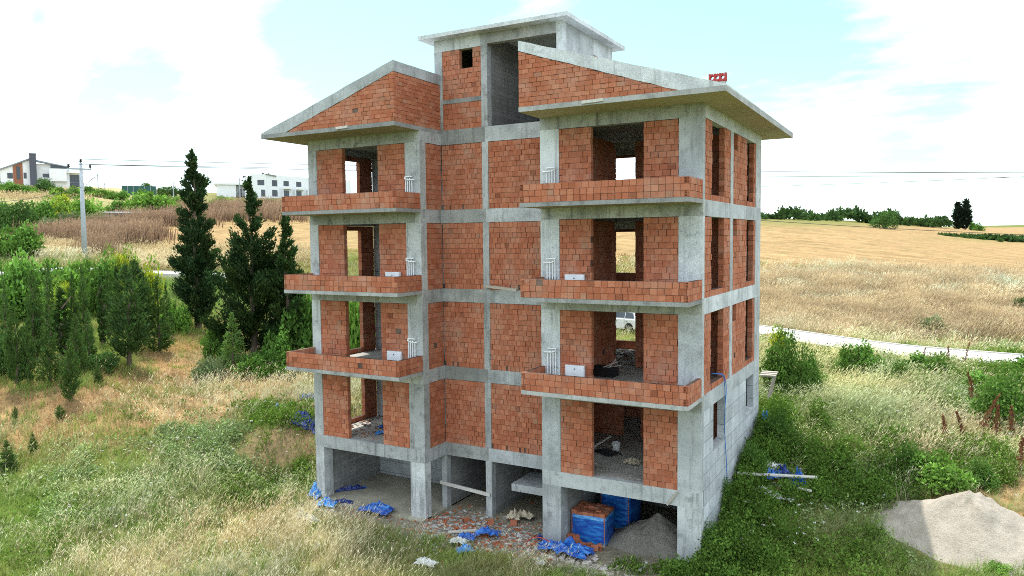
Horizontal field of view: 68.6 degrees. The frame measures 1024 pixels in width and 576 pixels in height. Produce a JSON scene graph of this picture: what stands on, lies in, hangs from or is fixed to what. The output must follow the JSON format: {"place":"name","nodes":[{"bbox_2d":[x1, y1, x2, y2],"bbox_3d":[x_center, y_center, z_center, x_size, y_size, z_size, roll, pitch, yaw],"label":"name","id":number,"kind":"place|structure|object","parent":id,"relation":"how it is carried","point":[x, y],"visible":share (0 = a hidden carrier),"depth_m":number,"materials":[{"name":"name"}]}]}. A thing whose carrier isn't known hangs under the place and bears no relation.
{"place":"outdoors","nodes":[
{"label":"outdoors","id":0,"kind":"place"},
{"bbox_2d":[0,186,1023,575],"bbox_3d":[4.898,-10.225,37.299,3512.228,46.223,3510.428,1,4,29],"label":"ground","id":1,"kind":"structure","parent":0,"point":[798,240],"depth_m":34.28,"materials":[{"name":"plant"}]},
{"bbox_2d":[0,278,13,347],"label":"young cypress","id":2,"kind":"object","parent":1,"relation":"on","point":[3,315],"visible":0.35,"depth_m":41.12,"materials":[{"name":"green plant"}]},
{"bbox_2d":[0,335,20,376],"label":"shrub","id":3,"kind":"object","parent":1,"relation":"on","point":[2,363],"visible":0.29,"depth_m":38.59,"materials":[{"name":"green plant"}]},
{"bbox_2d":[0,440,21,472],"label":"young cypress","id":4,"kind":"object","parent":1,"relation":"on","point":[11,459],"visible":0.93,"depth_m":31.57,"materials":[{"name":"green plant"}]},
{"bbox_2d":[1,306,28,386],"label":"young cypress","id":5,"kind":"object","parent":1,"relation":"on","point":[11,363],"visible":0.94,"depth_m":37.46,"materials":[{"name":"green plant"}]},
{"bbox_2d":[0,182,32,193],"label":"shrub","id":6,"kind":"object","parent":1,"relation":"on","point":[12,187],"visible":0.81,"depth_m":176.78,"materials":[{"name":"green plant"}]},
{"bbox_2d":[0,199,38,232],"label":"shrub","id":7,"kind":"object","parent":1,"relation":"on","point":[23,214],"visible":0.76,"depth_m":106.88,"materials":[{"name":"green plant"}]},
{"bbox_2d":[0,246,43,321],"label":"shrub","id":8,"kind":"object","parent":1,"relation":"on","point":[15,273],"visible":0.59,"depth_m":51.62,"materials":[{"name":"green plant"}]},
{"bbox_2d":[0,219,45,260],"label":"shrub","id":9,"kind":"object","parent":1,"relation":"on","point":[26,238],"visible":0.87,"depth_m":79.44,"materials":[{"name":"green plant"}]},
{"bbox_2d":[0,281,51,320],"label":"shrub","id":10,"kind":"object","parent":1,"relation":"on","point":[17,309],"visible":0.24,"depth_m":51.18,"materials":[{"name":"green plant"}]},
{"bbox_2d":[17,320,38,384],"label":"young cypress","id":11,"kind":"object","parent":1,"relation":"on","point":[31,350],"visible":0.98,"depth_m":37.64,"materials":[{"name":"green plant"}]},
{"bbox_2d":[20,270,50,358],"bbox_3d":[-26.568,1.536,41.745,1.597,5.138,1.424,-3,4,-29],"label":"young cypress","id":12,"kind":"object","parent":1,"relation":"on","point":[38,319],"visible":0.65,"depth_m":41.68,"materials":[{"name":"green plant"}]},
{"bbox_2d":[24,274,47,354],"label":"young cypress","id":13,"kind":"object","parent":1,"relation":"on","point":[37,291],"visible":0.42,"depth_m":42.27,"materials":[{"name":"green plant"}]},
{"bbox_2d":[3,250,76,289],"bbox_3d":[-36.106,-0.356,56.785,5.545,5.144,5.181,-2,4,-18],"label":"shrub","id":14,"kind":"object","parent":1,"relation":"on","point":[58,272],"visible":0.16,"depth_m":56.33,"materials":[{"name":"green plant"}]},
{"bbox_2d":[0,153,83,187],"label":"hillside villa","id":15,"kind":"object","parent":1,"relation":"on","point":[29,170],"visible":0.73,"depth_m":209.92,"materials":[{"name":"paint"}]},
{"bbox_2d":[27,195,58,227],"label":"shrub","id":16,"kind":"object","parent":1,"relation":"on","point":[45,208],"visible":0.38,"depth_m":113.18,"materials":[{"name":"green plant"}]},
{"bbox_2d":[33,177,58,192],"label":"shrub","id":17,"kind":"object","parent":1,"relation":"on","point":[44,185],"visible":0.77,"depth_m":183.84,"materials":[{"name":"green plant"}]},
{"bbox_2d":[33,302,62,383],"bbox_3d":[-23.314,2.854,37.694,1.524,4.314,1.359,2,4,31],"label":"young cypress","id":18,"kind":"object","parent":1,"relation":"on","point":[49,366],"visible":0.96,"depth_m":37.66,"materials":[{"name":"green plant"}]},
{"bbox_2d":[40,258,59,341],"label":"young cypress","id":19,"kind":"object","parent":1,"relation":"on","point":[49,296],"visible":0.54,"depth_m":45.92,"materials":[{"name":"green plant"}]},
{"bbox_2d":[46,187,75,214],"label":"shrub","id":20,"kind":"object","parent":1,"relation":"on","point":[61,204],"visible":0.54,"depth_m":121.11,"materials":[{"name":"green plant"}]},
{"bbox_2d":[51,286,72,357],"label":"young cypress","id":21,"kind":"object","parent":1,"relation":"on","point":[64,324],"visible":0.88,"depth_m":41.73,"materials":[{"name":"green plant"}]},
{"bbox_2d":[46,274,78,311],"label":"shrub","id":22,"kind":"object","parent":1,"relation":"on","point":[64,287],"visible":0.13,"depth_m":51.91,"materials":[{"name":"green plant"}]},
{"bbox_2d":[56,339,83,400],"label":"young cypress","id":23,"kind":"object","parent":1,"relation":"on","point":[68,375],"visible":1,"depth_m":35.87,"materials":[{"name":"green plant"}]},
{"bbox_2d":[67,272,81,344],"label":"young cypress","id":24,"kind":"object","parent":1,"relation":"on","point":[73,296],"visible":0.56,"depth_m":42.48,"materials":[{"name":"green plant"}]},
{"bbox_2d":[56,258,92,290],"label":"shrub","id":25,"kind":"object","parent":1,"relation":"on","point":[73,268],"visible":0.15,"depth_m":59.98,"materials":[{"name":"green plant"}]},
{"bbox_2d":[67,314,90,373],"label":"young cypress","id":26,"kind":"object","parent":1,"relation":"on","point":[79,347],"visible":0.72,"depth_m":39.36,"materials":[{"name":"green plant"}]},
{"bbox_2d":[67,159,95,255],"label":"utility pole","id":27,"kind":"object","parent":1,"relation":"on","point":[83,220],"visible":0.98,"depth_m":81.42,"materials":[{"name":"concrete"}]},
{"bbox_2d":[111,165,856,176],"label":"power line","id":28,"kind":"object","parent":27,"relation":"attached to","point":[355,170],"visible":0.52,"depth_m":83.17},
{"bbox_2d":[85,159,1023,172],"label":"power line","id":29,"kind":"object","parent":27,"relation":"attached to","point":[761,171],"visible":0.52,"depth_m":87.40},
{"bbox_2d":[77,264,95,345],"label":"young cypress","id":30,"kind":"object","parent":1,"relation":"on","point":[84,298],"visible":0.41,"depth_m":44.06,"materials":[{"name":"green plant"}]},
{"bbox_2d":[69,193,104,216],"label":"shrub","id":31,"kind":"object","parent":1,"relation":"on","point":[90,207],"visible":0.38,"depth_m":126.42,"materials":[{"name":"green plant"}]},
{"bbox_2d":[82,309,99,359],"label":"young cypress","id":32,"kind":"object","parent":1,"relation":"on","point":[88,339],"visible":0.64,"depth_m":40.82,"materials":[{"name":"green plant"}]},
{"bbox_2d":[73,249,119,317],"bbox_3d":[-30.510,0.053,55.025,3.662,5.891,3.919,-4,5,-43],"label":"shrub","id":33,"kind":"object","parent":1,"relation":"on","point":[91,281],"visible":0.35,"depth_m":54.62,"materials":[{"name":"green plant"}]},
{"bbox_2d":[95,274,106,344],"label":"young cypress","id":34,"kind":"object","parent":1,"relation":"on","point":[101,321],"visible":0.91,"depth_m":45.75,"materials":[{"name":"green plant"}]},
{"bbox_2d":[85,350,120,373],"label":"shrub","id":35,"kind":"object","parent":1,"relation":"on","point":[110,362],"visible":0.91,"depth_m":40.15,"materials":[{"name":"green plant"}]},
{"bbox_2d":[102,268,114,338],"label":"young cypress","id":36,"kind":"object","parent":1,"relation":"on","point":[108,286],"visible":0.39,"depth_m":48.13,"materials":[{"name":"green plant"}]},
{"bbox_2d":[104,243,123,292],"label":"shrub","id":37,"kind":"object","parent":1,"relation":"on","point":[118,261],"visible":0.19,"depth_m":61.01,"materials":[{"name":"green plant"}]},
{"bbox_2d":[100,263,154,369],"bbox_3d":[-21.401,1.650,41.797,2.656,6.185,2.304,-1,4,-1],"label":"young cypress","id":38,"kind":"object","parent":1,"relation":"on","point":[130,327],"visible":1,"depth_m":41.57,"materials":[{"name":"green plant"}]},
{"bbox_2d":[116,243,140,283],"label":"shrub","id":39,"kind":"object","parent":1,"relation":"on","point":[125,259],"visible":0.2,"depth_m":66.75,"materials":[{"name":"green plant"}]},
{"bbox_2d":[119,258,156,345],"bbox_3d":[-23.075,1.095,46.032,2.335,5.890,2.026,-1,4,-7],"label":"young cypress","id":40,"kind":"object","parent":1,"relation":"on","point":[142,288],"visible":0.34,"depth_m":45.91,"materials":[{"name":"green plant"}]},
{"bbox_2d":[121,185,155,194],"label":"screen fence","id":41,"kind":"object","parent":1,"relation":"on","point":[131,189],"visible":0.62,"depth_m":204.78,"materials":[{"name":"metal"}]},
{"bbox_2d":[129,253,165,318],"bbox_3d":[-26.908,0.275,55.743,2.650,5.718,2.714,3,5,42],"label":"shrub","id":42,"kind":"object","parent":1,"relation":"on","point":[149,275],"visible":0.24,"depth_m":55.44,"materials":[{"name":"green plant"}]},
{"bbox_2d":[122,188,180,211],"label":"shrub","id":43,"kind":"object","parent":1,"relation":"on","point":[145,199],"visible":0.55,"depth_m":137.84,"materials":[{"name":"green plant"}]},
{"bbox_2d":[11,194,309,256],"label":"reeds","id":44,"kind":"object","parent":1,"relation":"on","point":[145,225],"visible":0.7,"depth_m":106.72,"materials":[{"name":"brown plant"}]},
{"bbox_2d":[145,276,175,350],"bbox_3d":[-22.039,1.678,46.669,2.068,4.968,1.770,-2,4,-20],"label":"young cypress","id":45,"kind":"object","parent":1,"relation":"on","point":[162,337],"visible":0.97,"depth_m":46.55,"materials":[{"name":"green plant"}]},
{"bbox_2d":[160,282,176,334],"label":"young cypress","id":46,"kind":"object","parent":1,"relation":"on","point":[168,306],"visible":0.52,"depth_m":51.03,"materials":[{"name":"green plant"}]},
{"bbox_2d":[156,296,195,333],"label":"shrub","id":47,"kind":"object","parent":1,"relation":"on","point":[183,322],"visible":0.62,"depth_m":52.51,"materials":[{"name":"green plant"}]},
{"bbox_2d":[0,182,352,272],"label":"straw stand","id":48,"kind":"object","parent":1,"relation":"on","point":[62,242],"visible":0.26,"depth_m":90.64,"materials":[{"name":"beige plant"}]},
{"bbox_2d":[165,148,221,331],"bbox_3d":[-22.783,-3.380,54.139,3.688,13.297,4.147,-1,4,-2],"label":"cypress tree","id":49,"kind":"object","parent":1,"relation":"on","point":[194,260],"visible":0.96,"depth_m":53.53,"materials":[{"name":"green plant"}]},
{"bbox_2d":[190,355,227,380],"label":"shrub","id":50,"kind":"object","parent":1,"relation":"on","point":[207,367],"visible":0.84,"depth_m":42.98,"materials":[{"name":"green plant"}]},
{"bbox_2d":[200,327,231,359],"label":"shrub","id":51,"kind":"object","parent":1,"relation":"on","point":[212,341],"visible":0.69,"depth_m":46.21,"materials":[{"name":"green plant"}]},
{"bbox_2d":[215,311,250,372],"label":"young cypress","id":52,"kind":"object","parent":1,"relation":"on","point":[233,347],"visible":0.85,"depth_m":43.82,"materials":[{"name":"green plant"}]},
{"bbox_2d":[191,176,299,355],"bbox_3d":[-16.387,-1.271,47.302,5.814,11.546,6.193,0,4,4],"label":"cypress tree","id":53,"kind":"object","parent":1,"relation":"on","point":[240,273],"visible":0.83,"depth_m":46.41,"materials":[{"name":"green plant"}]},
{"bbox_2d":[231,352,273,379],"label":"shrub","id":54,"kind":"object","parent":1,"relation":"on","point":[255,361],"visible":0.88,"depth_m":42.85,"materials":[{"name":"green plant"}]},
{"bbox_2d":[254,323,292,364],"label":"shrub","id":55,"kind":"object","parent":1,"relation":"on","point":[276,347],"visible":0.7,"depth_m":44.26,"materials":[{"name":"green plant"}]},
{"bbox_2d":[256,212,308,347],"bbox_3d":[-14.217,-0.115,46.577,3.473,9.382,4.901,-2,4,-22],"label":"cypress tree","id":56,"kind":"object","parent":1,"relation":"on","point":[285,262],"visible":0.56,"depth_m":46.23,"materials":[{"name":"green plant"}]},
{"bbox_2d":[214,173,350,197],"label":"apartment block","id":57,"kind":"structure","parent":1,"relation":"on","point":[269,185],"depth_m":237.07,"materials":[{"name":"paint"}]},
{"bbox_2d":[264,347,311,381],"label":"shrub","id":58,"kind":"object","parent":1,"relation":"on","point":[281,364],"visible":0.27,"depth_m":42.75,"materials":[{"name":"green plant"}]},
{"bbox_2d":[279,294,312,349],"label":"shrub","id":59,"kind":"object","parent":1,"relation":"on","point":[302,335],"visible":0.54,"depth_m":45.65,"materials":[{"name":"green plant"}]},
{"bbox_2d":[286,410,314,433],"bbox_3d":[-9.620,6.083,34.467,2.003,1.000,0.836,1,4,20],"label":"plastic sheet","id":60,"kind":"object","parent":1,"relation":"on","point":[312,424],"visible":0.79,"depth_m":34.28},
{"bbox_2d":[348,301,375,348],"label":"shrub","id":61,"kind":"object","parent":1,"relation":"on","point":[354,324],"visible":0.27,"depth_m":43.05,"materials":[{"name":"green plant"}]},
{"bbox_2d":[308,504,449,533],"bbox_3d":[-5.111,8.710,28.787,5.557,0.082,2.612,1,4,29],"label":"rubble","id":62,"kind":"object","parent":1,"relation":"on","point":[427,520],"visible":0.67,"depth_m":28.34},
{"bbox_2d":[392,499,560,575],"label":"rubble","id":63,"kind":"object","parent":1,"relation":"on","point":[512,536],"visible":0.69,"depth_m":26.92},
{"bbox_2d":[4,358,1011,549],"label":"white flowers","id":64,"kind":"object","parent":1,"relation":"on","point":[298,511],"visible":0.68,"depth_m":28.46,"materials":[{"name":"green plant"}]},
{"bbox_2d":[0,267,1022,362],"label":"kerb","id":65,"kind":"structure","parent":1,"relation":"on","point":[169,275],"depth_m":48.74,"materials":[{"name":"concrete"}]},
{"bbox_2d":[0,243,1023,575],"bbox_3d":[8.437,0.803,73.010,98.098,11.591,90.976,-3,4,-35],"label":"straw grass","id":66,"kind":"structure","parent":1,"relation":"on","point":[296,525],"depth_m":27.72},
{"bbox_2d":[0,319,1023,575],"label":"leafy weeds","id":67,"kind":"object","parent":1,"relation":"on","point":[848,419],"visible":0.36,"depth_m":28.89,"materials":[{"name":"green plant"}]},
{"bbox_2d":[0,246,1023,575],"bbox_3d":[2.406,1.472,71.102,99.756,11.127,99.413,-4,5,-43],"label":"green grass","id":68,"kind":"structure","parent":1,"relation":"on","point":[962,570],"depth_m":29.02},
{"bbox_2d":[0,293,1023,567],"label":"feather grass","id":69,"kind":"structure","parent":1,"relation":"on","point":[872,379],"depth_m":32.22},
{"bbox_2d":[0,248,1023,575],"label":"meadow grass","id":70,"kind":"structure","parent":1,"relation":"on","point":[464,566],"depth_m":25.70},
{"bbox_2d":[0,299,1023,575],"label":"dry grass","id":71,"kind":"structure","parent":1,"relation":"on","point":[90,405],"depth_m":36.70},
{"bbox_2d":[29,338,1023,575],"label":"brambles","id":72,"kind":"object","parent":1,"relation":"on","point":[730,523],"visible":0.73,"depth_m":27.25,"materials":[{"name":"green plant"}]},
{"bbox_2d":[261,11,792,561],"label":"unfinished building","id":73,"kind":"structure","parent":1,"relation":"on","point":[477,131],"depth_m":27.33,"materials":[{"name":"brick"}]},
{"bbox_2d":[358,500,394,514],"bbox_3d":[-5.209,8.376,29.008,1.476,0.425,0.871,1,4,29],"label":"plastic sheet","id":74,"kind":"object","parent":73,"relation":"on","point":[383,508],"visible":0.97,"depth_m":28.88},
{"bbox_2d":[440,480,489,496],"bbox_3d":[-1.820,7.722,28.922,2.266,0.130,0.050,6,6,29],"label":"timber rail","id":75,"kind":"object","parent":73,"relation":"attached to","point":[465,488],"visible":1,"depth_m":28.88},
{"bbox_2d":[565,364,584,376],"bbox_3d":[2.082,2.858,24.788,0.680,0.620,0.125,1,4,29],"label":"wall cabinet","id":76,"kind":"object","parent":73,"relation":"attached to","point":[574,370],"depth_m":24.73,"materials":[{"name":"white paint"}]},
{"bbox_2d":[593,364,618,377],"bbox_3d":[3.296,2.940,26.602,0.840,0.340,0.500,1,4,29],"label":"plastic crate","id":77,"kind":"object","parent":73,"relation":"on","point":[603,371],"visible":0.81,"depth_m":26.40,"materials":[{"name":"black plastic"}]},
{"bbox_2d":[594,448,643,481],"bbox_3d":[3.990,6.118,26.262,2.535,0.084,3.337,1,4,29],"label":"rubble","id":78,"kind":"object","parent":73,"relation":"on","point":[636,470],"visible":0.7,"depth_m":25.75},
{"bbox_2d":[616,348,634,364],"bbox_3d":[4.800,2.802,30.716,3.116,0.158,3.841,1,4,29],"label":"rubble","id":79,"kind":"object","parent":73,"relation":"on","point":[628,356],"visible":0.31,"depth_m":31.15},
{"bbox_2d":[494,543,636,575],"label":"rubble","id":80,"kind":"object","parent":1,"relation":"on","point":[589,558],"visible":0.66,"depth_m":24.30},
{"bbox_2d":[537,536,594,559],"bbox_3d":[1.759,8.541,25.053,2.086,0.440,0.953,1,4,29],"label":"plastic sheet","id":81,"kind":"object","parent":1,"relation":"on","point":[574,548],"visible":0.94,"depth_m":24.90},
{"bbox_2d":[571,500,614,547],"bbox_3d":[2.830,8.226,26.256,1.287,1.164,1.063,1,4,26],"label":"brick pallet","id":82,"kind":"object","parent":1,"relation":"on","point":[593,523],"visible":0.96,"depth_m":25.85,"materials":[{"name":"ceramic"}]},
{"bbox_2d":[601,493,640,528],"bbox_3d":[4.002,7.798,27.579,1.216,1.825,1.063,2,5,36],"label":"brick pallet","id":83,"kind":"object","parent":1,"relation":"on","point":[627,511],"visible":0.44,"depth_m":27.10,"materials":[{"name":"ceramic"}]},
{"bbox_2d":[616,312,635,332],"bbox_3d":[8.006,2.301,54.379,2.180,1.580,4.530,-4,5,-42],"label":"parked car","id":84,"kind":"object","parent":1,"relation":"on","point":[629,321],"visible":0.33,"depth_m":53.05,"materials":[{"name":"white paint"}]},
{"bbox_2d":[607,513,676,559],"bbox_3d":[5.130,8.366,26.061,3.942,1.204,2.983,1,4,29],"label":"sand heap","id":85,"kind":"object","parent":1,"relation":"on","point":[655,535],"visible":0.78,"depth_m":25.47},
{"bbox_2d":[697,518,726,556],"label":"shrub","id":86,"kind":"object","parent":1,"relation":"on","point":[706,535],"visible":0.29,"depth_m":23.31,"materials":[{"name":"green plant"}]},
{"bbox_2d":[720,474,739,515],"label":"shrub","id":87,"kind":"object","parent":1,"relation":"on","point":[729,492],"visible":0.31,"depth_m":25.43,"materials":[{"name":"green plant"}]},
{"bbox_2d":[737,440,771,476],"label":"shrub","id":88,"kind":"object","parent":1,"relation":"on","point":[752,457],"visible":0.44,"depth_m":27.14,"materials":[{"name":"green plant"}]},
{"bbox_2d":[756,406,802,450],"bbox_3d":[10.285,5.509,29.059,1.719,1.926,1.802,-2,4,-21],"label":"shrub","id":89,"kind":"object","parent":1,"relation":"on","point":[772,420],"visible":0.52,"depth_m":28.82,"materials":[{"name":"green plant"}]},
{"bbox_2d":[768,323,790,352],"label":"shrub","id":90,"kind":"object","parent":1,"relation":"on","point":[774,334],"visible":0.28,"depth_m":43.45,"materials":[{"name":"green plant"}]},
{"bbox_2d":[759,325,815,395],"bbox_3d":[12.932,3.585,35.407,2.516,3.679,2.636,-2,4,-17],"label":"shrub","id":91,"kind":"object","parent":1,"relation":"on","point":[787,373],"visible":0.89,"depth_m":35.01,"materials":[{"name":"green plant"}]},
{"bbox_2d":[794,346,828,390],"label":"shrub","id":92,"kind":"object","parent":1,"relation":"on","point":[813,362],"visible":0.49,"depth_m":35.47,"materials":[{"name":"green plant"}]},
{"bbox_2d":[829,338,885,374],"bbox_3d":[18.099,3.742,39.225,2.650,2.245,2.476,2,4,30],"label":"shrub","id":93,"kind":"object","parent":1,"relation":"on","point":[862,355],"visible":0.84,"depth_m":38.99,"materials":[{"name":"green plant"}]},
{"bbox_2d":[869,210,899,228],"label":"shrub","id":94,"kind":"object","parent":1,"relation":"on","point":[883,219],"visible":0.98,"depth_m":183.10,"materials":[{"name":"green plant"}]},
{"bbox_2d":[759,257,1023,345],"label":"straw stand","id":95,"kind":"object","parent":1,"relation":"on","point":[904,312],"visible":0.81,"depth_m":68.37,"materials":[{"name":"beige plant"}]},
{"bbox_2d":[761,205,1023,242],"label":"scrub woodland","id":96,"kind":"object","parent":1,"relation":"on","point":[840,214],"visible":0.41,"depth_m":215.32,"materials":[{"name":"green plant"}]},
{"bbox_2d":[879,358,916,383],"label":"shrub","id":97,"kind":"object","parent":1,"relation":"on","point":[900,368],"visible":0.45,"depth_m":36.52,"materials":[{"name":"green plant"}]},
{"bbox_2d":[883,439,933,485],"bbox_3d":[14.202,6.196,26.895,1.821,1.636,1.908,2,5,39],"label":"shrub","id":98,"kind":"object","parent":1,"relation":"on","point":[905,454],"visible":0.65,"depth_m":26.71,"materials":[{"name":"green plant"}]},
{"bbox_2d":[912,314,948,334],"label":"shrub","id":99,"kind":"object","parent":1,"relation":"on","point":[933,319],"visible":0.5,"depth_m":61.10,"materials":[{"name":"green plant"}]},
{"bbox_2d":[904,350,959,376],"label":"shrub","id":100,"kind":"object","parent":1,"relation":"on","point":[921,358],"visible":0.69,"depth_m":37.09,"materials":[{"name":"green plant"}]},
{"bbox_2d":[904,447,978,495],"bbox_3d":[14.861,6.432,26.112,2.332,1.582,2.335,-1,4,-2],"label":"shrub","id":101,"kind":"object","parent":1,"relation":"on","point":[942,471],"visible":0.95,"depth_m":25.60,"materials":[{"name":"green plant"}]},
{"bbox_2d":[871,490,1023,575],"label":"sand heap","id":102,"kind":"object","parent":1,"relation":"on","point":[969,525],"visible":0.98,"depth_m":22.85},
{"bbox_2d":[951,201,965,228],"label":"tree","id":103,"kind":"object","parent":1,"relation":"on","point":[957,216],"visible":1,"depth_m":236.96,"materials":[{"name":"green plant"}]},
{"bbox_2d":[961,198,973,229],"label":"tree","id":104,"kind":"object","parent":1,"relation":"on","point":[967,210],"visible":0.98,"depth_m":236.74,"materials":[{"name":"green plant"}]},
{"bbox_2d":[958,455,1003,493],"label":"shrub","id":105,"kind":"object","parent":1,"relation":"on","point":[979,467],"visible":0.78,"depth_m":25.86,"materials":[{"name":"green plant"}]},
{"bbox_2d":[960,369,1023,395],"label":"shrub","id":106,"kind":"object","parent":1,"relation":"on","point":[980,376],"visible":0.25,"depth_m":34.52,"materials":[{"name":"green plant"}]},
{"bbox_2d":[966,362,1023,432],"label":"shrub","id":107,"kind":"object","parent":1,"relation":"on","point":[1007,390],"visible":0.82,"depth_m":30.31,"materials":[{"name":"green plant"}]},
{"bbox_2d":[982,559,1013,575],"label":"shrub","id":108,"kind":"object","parent":1,"relation":"on","point":[1000,568],"visible":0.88,"depth_m":21.39,"materials":[{"name":"green plant"}]},
{"bbox_2d":[0,268,1023,361],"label":"road","id":109,"kind":"structure","parent":0,"point":[992,356],"depth_m":47.22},
{"bbox_2d":[0,0,1023,226],"label":"sky","id":110,"kind":"structure","parent":0,"point":[866,90],"materials":[{"name":"white"}]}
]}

